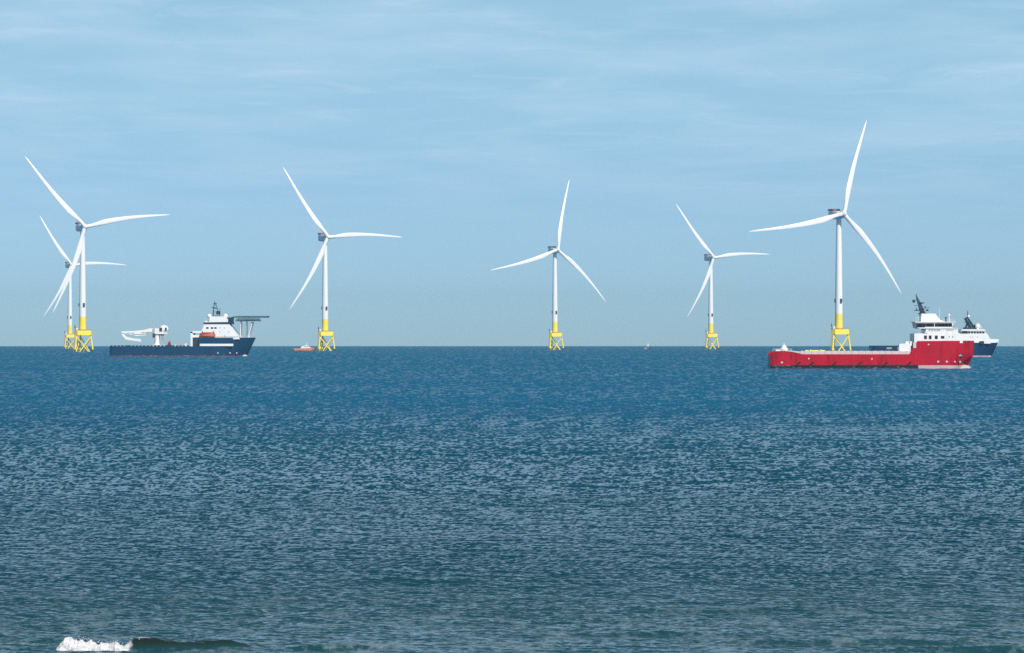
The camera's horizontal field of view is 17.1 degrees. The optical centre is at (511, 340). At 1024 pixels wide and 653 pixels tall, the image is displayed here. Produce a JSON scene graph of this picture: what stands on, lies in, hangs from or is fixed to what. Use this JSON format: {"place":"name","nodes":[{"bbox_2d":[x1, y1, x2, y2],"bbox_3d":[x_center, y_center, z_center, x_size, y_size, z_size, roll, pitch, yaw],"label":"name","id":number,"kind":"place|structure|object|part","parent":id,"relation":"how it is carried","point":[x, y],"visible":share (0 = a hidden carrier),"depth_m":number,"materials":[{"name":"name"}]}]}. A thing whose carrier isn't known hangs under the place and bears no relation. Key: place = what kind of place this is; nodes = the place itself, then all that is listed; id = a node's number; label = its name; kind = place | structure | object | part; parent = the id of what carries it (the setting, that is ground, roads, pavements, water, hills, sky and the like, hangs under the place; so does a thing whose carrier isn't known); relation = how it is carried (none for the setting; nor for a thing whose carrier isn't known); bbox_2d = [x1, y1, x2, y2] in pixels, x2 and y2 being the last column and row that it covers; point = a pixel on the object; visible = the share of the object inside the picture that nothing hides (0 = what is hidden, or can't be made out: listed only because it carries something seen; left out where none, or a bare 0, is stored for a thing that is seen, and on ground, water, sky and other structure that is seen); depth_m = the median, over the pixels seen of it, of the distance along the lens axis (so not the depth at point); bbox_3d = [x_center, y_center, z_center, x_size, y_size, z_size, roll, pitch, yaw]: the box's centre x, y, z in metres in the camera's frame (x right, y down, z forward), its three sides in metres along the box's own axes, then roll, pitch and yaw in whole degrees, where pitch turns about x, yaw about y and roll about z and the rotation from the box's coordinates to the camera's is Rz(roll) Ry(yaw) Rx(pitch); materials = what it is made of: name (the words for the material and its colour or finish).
{"place":"outdoors","nodes":[
{"label":"outdoors","id":0,"kind":"place"},
{"bbox_2d":[0,346,1023,652],"bbox_3d":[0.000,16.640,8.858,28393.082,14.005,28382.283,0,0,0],"label":"sea","id":1,"kind":"structure","parent":0,"point":[512,500],"depth_m":211.11,"materials":[{"name":"liquid"}]},
{"bbox_2d":[40,217,124,348],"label":"wind turbine","id":2,"kind":"object","parent":1,"relation":"in","point":[68,264],"visible":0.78,"depth_m":4896.73,"materials":[{"name":"white paint"}]},
{"bbox_2d":[25,156,168,351],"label":"wind turbine","id":3,"kind":"object","parent":1,"relation":"in","point":[81,226],"visible":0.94,"depth_m":3276.81,"materials":[{"name":"white paint"}]},
{"bbox_2d":[56,635,139,650],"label":"foam","id":4,"kind":"object","parent":1,"relation":"on","point":[69,644],"visible":1,"depth_m":110.19,"materials":[{"name":"white"}]},
{"bbox_2d":[110,301,269,356],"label":"construction ship","id":5,"kind":"object","parent":1,"relation":"on","point":[227,340],"visible":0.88,"depth_m":2220.47,"materials":[{"name":"white paint"}]},
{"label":"hangar door","id":6,"kind":"part","parent":5,"relation":"part of","materials":[{"name":"metal"}]},
{"bbox_2d":[200,332,215,336],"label":"lifeboat","id":7,"kind":"object","parent":5,"relation":"hanging from","point":[207,334],"visible":1,"depth_m":2218.18,"materials":[{"name":"orange plastic"}]},
{"bbox_2d":[294,343,314,350],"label":"crew boat","id":8,"kind":"object","parent":1,"relation":"on","point":[305,348],"visible":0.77,"depth_m":3577.00,"materials":[{"name":"white paint"}]},
{"bbox_2d":[283,167,398,350],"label":"wind turbine","id":9,"kind":"object","parent":1,"relation":"in","point":[324,236],"visible":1,"depth_m":3596.82,"materials":[{"name":"white paint"}]},
{"bbox_2d":[492,182,605,349],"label":"wind turbine","id":10,"kind":"object","parent":1,"relation":"in","point":[554,250],"visible":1,"depth_m":4097.23,"materials":[{"name":"white paint"}]},
{"bbox_2d":[676,204,766,348],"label":"wind turbine","id":11,"kind":"object","parent":1,"relation":"in","point":[710,257],"visible":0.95,"depth_m":4466.81,"materials":[{"name":"white paint"}]},
{"bbox_2d":[749,120,900,350],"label":"wind turbine","id":12,"kind":"object","parent":1,"relation":"in","point":[838,215],"visible":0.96,"depth_m":2947.14,"materials":[{"name":"white paint"}]},
{"bbox_2d":[768,294,973,368],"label":"supply ship","id":13,"kind":"object","parent":1,"relation":"on","point":[936,342],"visible":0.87,"depth_m":1232.00},
{"bbox_2d":[869,311,998,356],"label":"anchor handler","id":14,"kind":"object","parent":1,"relation":"on","point":[985,345],"visible":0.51,"depth_m":2142.20,"materials":[{"name":"white paint"}]},
{"bbox_2d":[0,0,1023,345],"label":"sky","id":15,"kind":"structure","parent":0,"point":[459,131],"materials":[{"name":"blue"}]}
]}

